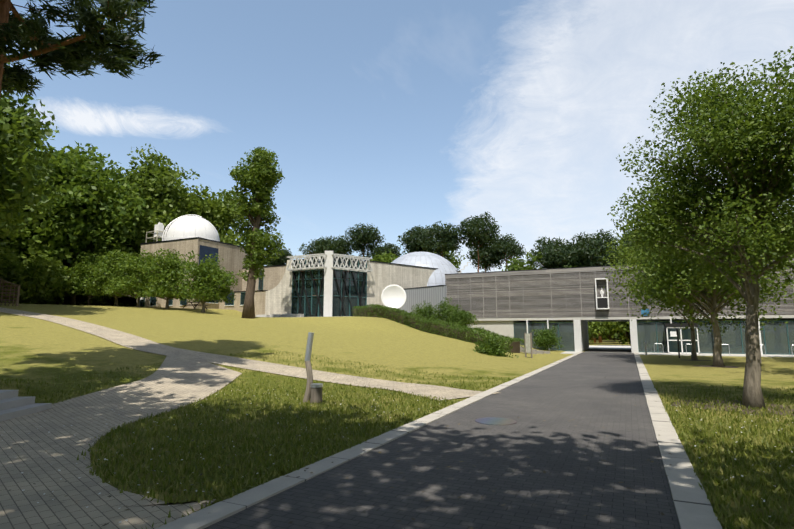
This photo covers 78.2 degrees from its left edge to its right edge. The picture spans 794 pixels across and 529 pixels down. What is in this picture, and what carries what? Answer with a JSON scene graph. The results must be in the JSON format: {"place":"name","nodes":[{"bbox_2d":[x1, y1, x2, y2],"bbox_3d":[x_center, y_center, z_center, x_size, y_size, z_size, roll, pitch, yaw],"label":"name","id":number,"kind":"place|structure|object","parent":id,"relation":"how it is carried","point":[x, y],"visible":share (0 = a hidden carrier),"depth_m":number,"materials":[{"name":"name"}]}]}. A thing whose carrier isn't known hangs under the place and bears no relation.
{"place":"outdoors","nodes":[
{"label":"outdoors","id":0,"kind":"place"},
{"bbox_2d":[265,260,292,314],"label":"curved wall","id":1,"kind":"structure","parent":0,"point":[278,300],"depth_m":51.28,"materials":[{"name":"white concrete"}]},
{"bbox_2d":[291,257,366,316],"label":"observatory entrance frames","id":2,"kind":"structure","parent":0,"point":[318,295],"depth_m":49.94,"materials":[{"name":"black metal"}]},
{"bbox_2d":[292,257,365,316],"bbox_3d":[-7.131,2.608,51.224,6.540,6.150,4.245,-4,-9,25],"label":"observatory entrance glass","id":3,"kind":"object","parent":2,"relation":"in","point":[337,302],"visible":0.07,"depth_m":49.94,"materials":[{"name":"black glass"}]},
{"bbox_2d":[286,253,372,271],"bbox_3d":[-6.939,-0.034,50.906,7.561,1.420,5.307,-4,-9,25],"label":"observatory entrance truss","id":4,"kind":"object","parent":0,"point":[309,267],"visible":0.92,"depth_m":49.72,"materials":[{"name":"white metal"}]},
{"bbox_2d":[0,303,793,528],"bbox_3d":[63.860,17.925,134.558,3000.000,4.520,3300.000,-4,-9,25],"label":"terrain","id":5,"kind":"structure","parent":0,"point":[34,349],"depth_m":20.74,"materials":[{"name":"green plant"}]},
{"bbox_2d":[0,241,20,277],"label":"tree","id":6,"kind":"object","parent":5,"relation":"on","point":[4,254],"visible":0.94,"depth_m":45.18,"materials":[{"name":"green plant"}]},
{"bbox_2d":[0,278,20,305],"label":"timber fence","id":7,"kind":"object","parent":5,"relation":"on","point":[10,293],"visible":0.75,"depth_m":39.48,"materials":[{"name":"brown wood"}]},
{"bbox_2d":[0,222,30,261],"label":"tree","id":8,"kind":"object","parent":5,"relation":"on","point":[4,238],"visible":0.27,"depth_m":48.27,"materials":[{"name":"green plant"}]},
{"bbox_2d":[0,390,51,420],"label":"concrete steps","id":9,"kind":"structure","parent":5,"relation":"on","point":[13,405],"depth_m":10.48,"materials":[{"name":"grey concrete"}]},
{"bbox_2d":[0,92,58,233],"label":"tree","id":10,"kind":"object","parent":5,"relation":"on","point":[50,164],"visible":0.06,"depth_m":41.63,"materials":[{"name":"green plant"}]},
{"bbox_2d":[0,62,66,235],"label":"tree","id":11,"kind":"object","parent":5,"relation":"on","point":[18,127],"visible":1,"depth_m":32.74,"materials":[{"name":"green plant"}]},
{"bbox_2d":[2,251,69,304],"bbox_3d":[-39.848,1.963,52.543,8.076,7.091,8.360,3,-9,-24],"label":"bush","id":12,"kind":"object","parent":5,"relation":"on","point":[60,299],"depth_m":52.42,"materials":[{"name":"green plant"}]},
{"bbox_2d":[0,239,77,303],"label":"bush","id":13,"kind":"object","parent":5,"relation":"on","point":[39,278],"visible":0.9,"depth_m":47.33,"materials":[{"name":"green plant"}]},
{"bbox_2d":[0,146,107,303],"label":"tree","id":14,"kind":"object","parent":5,"relation":"on","point":[63,238],"visible":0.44,"depth_m":51.09,"materials":[{"name":"green plant"}]},
{"bbox_2d":[0,296,136,306],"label":"forest understorey","id":15,"kind":"object","parent":5,"relation":"on","point":[121,299],"depth_m":67.47,"materials":[{"name":"green plant"}]},
{"bbox_2d":[54,147,107,304],"bbox_3d":[-39.853,-4.171,59.498,11.831,19.001,10.822,2,-8,-15],"label":"tree","id":16,"kind":"object","parent":5,"relation":"on","point":[65,300],"visible":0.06,"depth_m":58.29,"materials":[{"name":"green plant"}]},
{"bbox_2d":[0,0,162,97],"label":"tree","id":17,"kind":"object","parent":5,"relation":"on","point":[81,51],"visible":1,"depth_m":12.30,"materials":[{"name":"green plant"}]},
{"bbox_2d":[56,263,114,305],"bbox_3d":[-39.441,2.663,62.917,8.206,7.422,8.486,4,-9,-24],"label":"bush","id":18,"kind":"object","parent":5,"relation":"on","point":[77,302],"visible":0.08,"depth_m":60.40,"materials":[{"name":"green plant"}]},
{"bbox_2d":[61,250,114,305],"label":"tree","id":19,"kind":"object","parent":5,"relation":"on","point":[79,287],"visible":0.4,"depth_m":51.31,"materials":[{"name":"green plant"}]},
{"bbox_2d":[26,140,153,304],"bbox_3d":[-35.704,-4.861,55.768,13.073,19.366,13.507,-4,-9,25],"label":"tree","id":20,"kind":"object","parent":5,"relation":"on","point":[115,216],"visible":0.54,"depth_m":54.92,"materials":[{"name":"green plant"}]},
{"bbox_2d":[76,253,130,306],"bbox_3d":[-35.305,2.167,58.889,7.956,7.856,8.037,-4,-9,25],"label":"bush","id":21,"kind":"object","parent":5,"relation":"on","point":[96,300],"visible":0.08,"depth_m":57.48,"materials":[{"name":"green plant"}]},
{"bbox_2d":[84,248,133,305],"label":"tree","id":22,"kind":"object","parent":5,"relation":"on","point":[102,273],"visible":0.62,"depth_m":49.97,"materials":[{"name":"green plant"}]},
{"bbox_2d":[0,356,241,528],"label":"foreground path pavers","id":23,"kind":"object","parent":5,"relation":"on","point":[62,444],"visible":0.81,"depth_m":6.95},
{"bbox_2d":[101,249,159,306],"bbox_3d":[-25.791,1.365,48.974,6.387,5.933,6.371,-4,-9,25],"label":"tree","id":24,"kind":"object","parent":5,"relation":"on","point":[128,283],"visible":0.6,"depth_m":47.88,"materials":[{"name":"green plant"}]},
{"bbox_2d":[129,228,152,306],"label":"forest trunk","id":25,"kind":"object","parent":5,"relation":"on","point":[130,301],"depth_m":67.51,"materials":[{"name":"grey plant"}]},
{"bbox_2d":[109,143,192,256],"bbox_3d":[-32.652,-4.945,63.671,11.612,21.661,12.220,-4,-9,25],"label":"tree","id":26,"kind":"object","parent":5,"relation":"on","point":[154,177],"visible":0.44,"depth_m":62.62,"materials":[{"name":"green plant"}]},
{"bbox_2d":[132,248,201,308],"bbox_3d":[-22.226,1.369,47.721,6.296,6.070,6.160,-5,-9,34],"label":"tree","id":27,"kind":"object","parent":5,"relation":"on","point":[165,270],"visible":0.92,"depth_m":46.32,"materials":[{"name":"green plant"}]},
{"bbox_2d":[125,161,208,237],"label":"tree","id":28,"kind":"object","parent":5,"relation":"on","point":[183,191],"visible":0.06,"depth_m":67.88,"materials":[{"name":"green plant"}]},
{"bbox_2d":[182,301,207,308],"bbox_3d":[-20.594,4.196,49.774,2.200,0.767,1.737,-4,-9,25],"label":"picnic table","id":29,"kind":"object","parent":5,"relation":"on","point":[191,304],"visible":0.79,"depth_m":49.94,"materials":[{"name":"brown wood"}]},
{"bbox_2d":[171,250,237,312],"bbox_3d":[-17.910,1.691,45.725,5.569,5.744,6.162,1,-8,-4],"label":"tree","id":30,"kind":"object","parent":5,"relation":"on","point":[215,281],"visible":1,"depth_m":44.70,"materials":[{"name":"green plant"}]},
{"bbox_2d":[179,183,246,246],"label":"tree","id":31,"kind":"object","parent":5,"relation":"on","point":[219,217],"visible":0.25,"depth_m":67.92,"materials":[{"name":"green plant"}]},
{"bbox_2d":[0,307,498,400],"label":"path upper pavers","id":32,"kind":"object","parent":5,"relation":"on","point":[128,340],"visible":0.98,"depth_m":19.29,"materials":[{"name":"beige concrete"}]},
{"bbox_2d":[219,147,285,318],"bbox_3d":[-12.782,-3.158,42.840,5.655,15.779,5.326,-4,-9,25],"label":"tree","id":33,"kind":"object","parent":5,"relation":"on","point":[258,176],"visible":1,"depth_m":42.29,"materials":[{"name":"green plant"}]},
{"bbox_2d":[265,245,293,265],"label":"tree","id":34,"kind":"object","parent":5,"relation":"on","point":[282,260],"visible":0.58,"depth_m":109.76,"materials":[{"name":"green plant"}]},
{"bbox_2d":[140,237,459,316],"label":"observatory walls","id":35,"kind":"structure","parent":5,"relation":"on","point":[381,276],"depth_m":54.54,"materials":[{"name":"beige concrete"}]},
{"bbox_2d":[146,222,164,242],"bbox_3d":[-28.080,-3.597,56.838,1.880,2.430,1.080,-4,-9,25],"label":"rooftop equipment","id":36,"kind":"object","parent":35,"relation":"on","point":[158,231],"visible":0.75,"depth_m":56.45,"materials":[{"name":"white metal"}]},
{"bbox_2d":[163,237,192,240],"bbox_3d":[-24.259,-2.400,57.764,6.300,0.550,6.300,-4,-9,25],"label":"dome base","id":37,"kind":"object","parent":35,"relation":"on","point":[171,238],"visible":0.17,"depth_m":54.79,"materials":[{"name":"white metal"}]},
{"bbox_2d":[163,216,219,241],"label":"observatory dome","id":38,"kind":"structure","parent":35,"relation":"on","point":[190,226],"depth_m":55.70,"materials":[{"name":"white metal"}]},
{"bbox_2d":[162,214,201,240],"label":"observatory dome shutter rails","id":39,"kind":"object","parent":38,"relation":"attached to","point":[169,224],"visible":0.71,"depth_m":56.42,"materials":[{"name":"white metal"}]},
{"bbox_2d":[139,274,263,306],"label":"windows","id":40,"kind":"structure","parent":35,"relation":"in","point":[153,299],"depth_m":54.20,"materials":[{"name":"black glass"}]},
{"bbox_2d":[199,245,217,266],"bbox_3d":[-20.712,-0.562,53.687,0.037,2.800,2.650,-4,-9,25],"label":"observatory banner","id":41,"kind":"object","parent":35,"relation":"attached to","point":[205,250],"visible":0.43,"depth_m":53.51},
{"bbox_2d":[297,239,327,258],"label":"tree","id":42,"kind":"object","parent":5,"relation":"on","point":[310,249],"visible":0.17,"depth_m":100.78,"materials":[{"name":"green plant"}]},
{"bbox_2d":[303,332,322,403],"bbox_3d":[-2.096,2.575,12.164,0.562,1.763,0.310,-4,-9,25],"label":"wooden post","id":43,"kind":"object","parent":5,"relation":"on","point":[313,392],"visible":0.9,"depth_m":12.12,"materials":[{"name":"grey wood"}]},
{"bbox_2d":[323,251,333,316],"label":"pillar","id":44,"kind":"structure","parent":5,"relation":"on","point":[328,289],"depth_m":48.40,"materials":[{"name":"white concrete"}]},
{"bbox_2d":[312,234,353,257],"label":"tree","id":45,"kind":"object","parent":5,"relation":"on","point":[334,245],"visible":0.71,"depth_m":95.84,"materials":[{"name":"green plant"}]},
{"bbox_2d":[339,224,384,259],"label":"tree","id":46,"kind":"object","parent":5,"relation":"on","point":[362,236],"visible":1,"depth_m":93.58,"materials":[{"name":"green plant"}]},
{"bbox_2d":[368,249,399,262],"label":"tree","id":47,"kind":"object","parent":5,"relation":"on","point":[388,258],"visible":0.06,"depth_m":91.43,"materials":[{"name":"green plant"}]},
{"bbox_2d":[370,243,401,259],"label":"tree","id":48,"kind":"object","parent":5,"relation":"on","point":[383,249],"visible":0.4,"depth_m":106.34,"materials":[{"name":"green plant"}]},
{"bbox_2d":[381,285,405,308],"bbox_3d":[-0.323,3.263,48.689,2.526,2.526,0.350,0,-13,-1],"label":"satellite dish","id":49,"kind":"object","parent":5,"relation":"on","point":[392,296],"visible":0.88,"depth_m":48.73,"materials":[{"name":"white paint"}]},
{"bbox_2d":[0,349,793,528],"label":"grass blades","id":50,"kind":"object","parent":5,"relation":"on","point":[740,452],"visible":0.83,"depth_m":7.92,"materials":[{"name":"green plant"}]},
{"bbox_2d":[2,390,792,522],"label":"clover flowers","id":51,"kind":"object","parent":5,"relation":"on","point":[299,435],"visible":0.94,"depth_m":7.20,"materials":[{"name":"white plant"}]},
{"bbox_2d":[397,225,433,253],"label":"pine tree","id":52,"kind":"object","parent":5,"relation":"on","point":[412,241],"visible":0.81,"depth_m":90.08,"materials":[{"name":"green plant"}]},
{"bbox_2d":[399,285,446,319],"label":"wall","id":53,"kind":"structure","parent":5,"relation":"on","point":[434,295],"depth_m":49.73,"materials":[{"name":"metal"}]},
{"bbox_2d":[410,301,435,319],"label":"shrub","id":54,"kind":"object","parent":5,"relation":"on","point":[427,311],"visible":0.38,"depth_m":44.04,"materials":[{"name":"green plant"}]},
{"bbox_2d":[391,252,457,285],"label":"dome","id":55,"kind":"structure","parent":5,"relation":"on","point":[433,260],"depth_m":59.84,"materials":[{"name":"white metal"}]},
{"bbox_2d":[352,304,524,352],"bbox_3d":[2.559,4.960,39.411,16.476,4.131,7.036,-4,-9,25],"label":"hedge","id":56,"kind":"object","parent":5,"relation":"on","point":[464,329],"depth_m":39.45,"materials":[{"name":"green plant"}]},
{"bbox_2d":[155,352,722,528],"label":"road kerbs","id":57,"kind":"structure","parent":5,"relation":"on","point":[693,506],"depth_m":6.04,"materials":[{"name":"concrete"}]},
{"bbox_2d":[426,297,457,322],"bbox_3d":[4.210,4.739,44.821,3.587,3.568,3.801,4,-9,-30],"label":"bush","id":58,"kind":"object","parent":5,"relation":"on","point":[442,308],"visible":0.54,"depth_m":44.62,"materials":[{"name":"green plant"}]},
{"bbox_2d":[421,221,465,260],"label":"tree","id":59,"kind":"object","parent":5,"relation":"on","point":[447,239],"visible":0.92,"depth_m":85.88,"materials":[{"name":"green plant"}]},
{"bbox_2d":[434,250,465,270],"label":"tree","id":60,"kind":"object","parent":5,"relation":"on","point":[453,261],"visible":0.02,"depth_m":98.58,"materials":[{"name":"green plant"}]},
{"bbox_2d":[443,305,479,326],"bbox_3d":[5.490,5.009,43.168,3.186,2.983,3.055,4,-9,-27],"label":"shrub","id":61,"kind":"object","parent":5,"relation":"on","point":[462,318],"visible":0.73,"depth_m":42.59,"materials":[{"name":"green plant"}]},
{"bbox_2d":[453,211,501,271],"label":"tree","id":62,"kind":"object","parent":5,"relation":"on","point":[478,232],"visible":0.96,"depth_m":84.09,"materials":[{"name":"green plant"}]},
{"bbox_2d":[466,245,504,271],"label":"tree","id":63,"kind":"object","parent":5,"relation":"on","point":[488,259],"visible":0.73,"depth_m":98.73,"materials":[{"name":"green plant"}]},
{"bbox_2d":[466,327,518,358],"bbox_3d":[5.977,5.252,30.161,2.814,2.808,2.619,5,-9,-33],"label":"shrub","id":64,"kind":"object","parent":5,"relation":"on","point":[489,347],"visible":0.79,"depth_m":29.93,"materials":[{"name":"green plant"}]},
{"bbox_2d":[488,233,525,265],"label":"tree","id":65,"kind":"object","parent":5,"relation":"on","point":[504,247],"visible":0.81,"depth_m":96.54,"materials":[{"name":"green plant"}]},
{"bbox_2d":[502,252,542,270],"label":"tree","id":66,"kind":"object","parent":5,"relation":"on","point":[514,265],"visible":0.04,"depth_m":80.17,"materials":[{"name":"green plant"}]},
{"bbox_2d":[524,333,532,357],"bbox_3d":[8.319,5.159,30.904,0.070,1.680,0.610,4,-9,-27],"label":"information sign","id":67,"kind":"object","parent":5,"relation":"on","point":[528,342],"visible":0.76,"depth_m":30.90,"materials":[{"name":"brown wood"}]},
{"bbox_2d":[520,346,549,353],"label":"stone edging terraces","id":68,"kind":"object","parent":5,"relation":"on","point":[535,351],"visible":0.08,"depth_m":36.06,"materials":[{"name":"beige stone"}]},
{"bbox_2d":[531,325,563,349],"bbox_3d":[12.728,6.347,41.493,2.677,2.447,2.814,-4,-9,25],"label":"shrub","id":69,"kind":"object","parent":5,"relation":"on","point":[546,339],"visible":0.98,"depth_m":41.28,"materials":[{"name":"green plant"}]},
{"bbox_2d":[527,236,571,268],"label":"tree","id":70,"kind":"object","parent":5,"relation":"on","point":[560,245],"visible":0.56,"depth_m":83.02,"materials":[{"name":"green plant"}]},
{"bbox_2d":[539,245,580,268],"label":"tree","id":71,"kind":"object","parent":5,"relation":"on","point":[558,260],"visible":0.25,"depth_m":80.48,"materials":[{"name":"green plant"}]},
{"bbox_2d":[564,263,584,267],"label":"tree trunk","id":72,"kind":"object","parent":5,"relation":"on","point":[569,266],"depth_m":77.78,"materials":[{"name":"green plant"}]},
{"bbox_2d":[562,235,615,342],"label":"pine tree","id":73,"kind":"object","parent":5,"relation":"on","point":[580,253],"visible":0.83,"depth_m":76.41,"materials":[{"name":"leaf"},{"name":"bark"}]},
{"bbox_2d":[567,229,619,342],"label":"pine tree","id":74,"kind":"object","parent":5,"relation":"on","point":[602,245],"visible":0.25,"depth_m":77.34,"materials":[{"name":"leaf"},{"name":"bark"}]},
{"bbox_2d":[588,321,617,343],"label":"tree","id":75,"kind":"object","parent":5,"relation":"on","point":[592,329],"visible":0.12,"depth_m":66.48,"materials":[{"name":"green plant"}]},
{"bbox_2d":[589,345,630,348],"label":"paving","id":76,"kind":"structure","parent":5,"relation":"on","point":[608,347],"depth_m":53.07,"materials":[{"name":"concrete"}]},
{"bbox_2d":[594,321,641,344],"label":"tree","id":77,"kind":"object","parent":5,"relation":"on","point":[623,326],"visible":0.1,"depth_m":66.86,"materials":[{"name":"green plant"}]},
{"bbox_2d":[445,256,793,352],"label":"building","id":78,"kind":"structure","parent":5,"relation":"on","point":[503,326],"depth_m":43.51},
{"bbox_2d":[595,278,608,308],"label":"window","id":79,"kind":"structure","parent":78,"relation":"in","point":[602,302],"depth_m":41.44,"materials":[{"name":"white metal"}]},
{"bbox_2d":[445,259,793,317],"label":"bridge timber slats","id":80,"kind":"object","parent":78,"relation":"attached to","point":[460,286],"visible":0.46,"depth_m":43.68,"materials":[{"name":"grey wood"}]},
{"bbox_2d":[641,309,648,315],"bbox_3d":[20.475,3.933,40.261,0.600,0.550,0.028,-4,-9,25],"label":"sign","id":81,"kind":"object","parent":78,"relation":"attached to","point":[645,311],"visible":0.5,"depth_m":40.24,"materials":[{"name":"blue metal"}]},
{"bbox_2d":[513,319,793,354],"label":"window frames","id":82,"kind":"structure","parent":78,"relation":"attached to","point":[760,341],"depth_m":37.71,"materials":[{"name":"white metal"}]},
{"bbox_2d":[514,321,793,353],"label":"windows","id":83,"kind":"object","parent":82,"relation":"in","point":[776,340],"visible":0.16,"depth_m":38.57,"materials":[{"name":"teal"}]},
{"bbox_2d":[665,323,699,353],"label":"door","id":84,"kind":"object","parent":78,"relation":"attached to","point":[684,339],"visible":0.85,"depth_m":38.45,"materials":[{"name":"white metal"}]},
{"bbox_2d":[610,238,640,264],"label":"tree","id":85,"kind":"object","parent":5,"relation":"on","point":[619,253],"visible":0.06,"depth_m":75.73,"materials":[{"name":"green plant"}]},
{"bbox_2d":[617,221,654,254],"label":"tree","id":86,"kind":"object","parent":5,"relation":"on","point":[628,238],"visible":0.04,"depth_m":75.36,"materials":[{"name":"green plant"}]},
{"bbox_2d":[637,321,673,321],"bbox_3d":[35.305,7.713,63.612,9.901,6.746,9.768,-4,-9,25],"label":"undergrowth trunk","id":87,"kind":"object","parent":5,"relation":"on","point":[656,321],"depth_m":62.64,"materials":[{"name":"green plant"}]},
{"bbox_2d":[561,351,793,357],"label":"pavement","id":88,"kind":"structure","parent":5,"relation":"on","point":[700,354],"depth_m":36.48,"materials":[{"name":"beige concrete"}]},
{"bbox_2d":[654,344,792,355],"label":"cycle stands","id":89,"kind":"object","parent":88,"relation":"on","point":[722,344],"visible":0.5,"depth_m":36.02,"materials":[{"name":"silver metal"}]},
{"bbox_2d":[676,329,679,357],"bbox_3d":[18.665,5.251,32.382,0.180,1.900,0.171,-4,-9,25],"label":"black lamp post","id":90,"kind":"object","parent":5,"relation":"on","point":[677,332],"visible":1,"depth_m":32.38,"materials":[{"name":"metal"}]},
{"bbox_2d":[589,320,766,339],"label":"forest understorey","id":91,"kind":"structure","parent":5,"relation":"on","point":[615,335],"depth_m":99.12,"materials":[{"name":"green plant"}]},
{"bbox_2d":[600,211,766,359],"bbox_3d":[17.925,0.838,31.072,9.032,10.408,8.752,-4,-9,25],"label":"oak tree","id":92,"kind":"object","parent":5,"relation":"on","point":[636,294],"visible":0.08,"depth_m":30.63,"materials":[{"name":"green plant"}]},
{"bbox_2d":[607,46,793,408],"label":"tree","id":93,"kind":"object","parent":5,"relation":"on","point":[729,138],"visible":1,"depth_m":11.56,"materials":[{"name":"green plant"}]},
{"bbox_2d":[620,197,793,366],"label":"oak tree","id":94,"kind":"object","parent":5,"relation":"on","point":[665,273],"visible":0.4,"depth_m":24.87,"materials":[{"name":"green plant"}]},
{"bbox_2d":[694,365,737,367],"bbox_3d":[16.176,5.124,24.543,2.288,0.001,1.745,-4,-9,25],"label":"bare soil patch","id":95,"kind":"object","parent":5,"relation":"on","point":[714,366],"visible":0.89,"depth_m":24.48,"materials":[{"name":"brown soil"}]},
{"bbox_2d":[673,399,793,415],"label":"grass","id":96,"kind":"structure","parent":5,"relation":"on","point":[751,411],"depth_m":11.45,"materials":[{"name":"green plant"}]},
{"bbox_2d":[773,253,793,299],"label":"tree","id":97,"kind":"object","parent":5,"relation":"on","point":[789,295],"visible":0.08,"depth_m":27.83,"materials":[{"name":"green plant"}]},
{"bbox_2d":[1,0,793,272],"label":"sky","id":98,"kind":"structure","parent":0,"point":[394,117],"materials":[{"name":"blue"}]},
{"bbox_2d":[204,345,679,528],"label":"road asphalt","id":99,"kind":"structure","parent":0,"point":[569,488],"depth_m":6.11,"materials":[{"name":"grey asphalt"}]},
{"bbox_2d":[8,377,691,528],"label":"fallen leaves","id":100,"kind":"object","parent":99,"relation":"on","point":[412,518],"visible":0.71,"depth_m":5.93,"materials":[{"name":"brown plant"}]},
{"bbox_2d":[475,417,516,424],"bbox_3d":[1.935,3.072,9.563,0.800,0.016,0.800,-4,-9,25],"label":"manhole cover","id":101,"kind":"object","parent":99,"relation":"on","point":[495,421],"visible":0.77,"depth_m":9.50,"materials":[{"name":"metal"}]}
]}

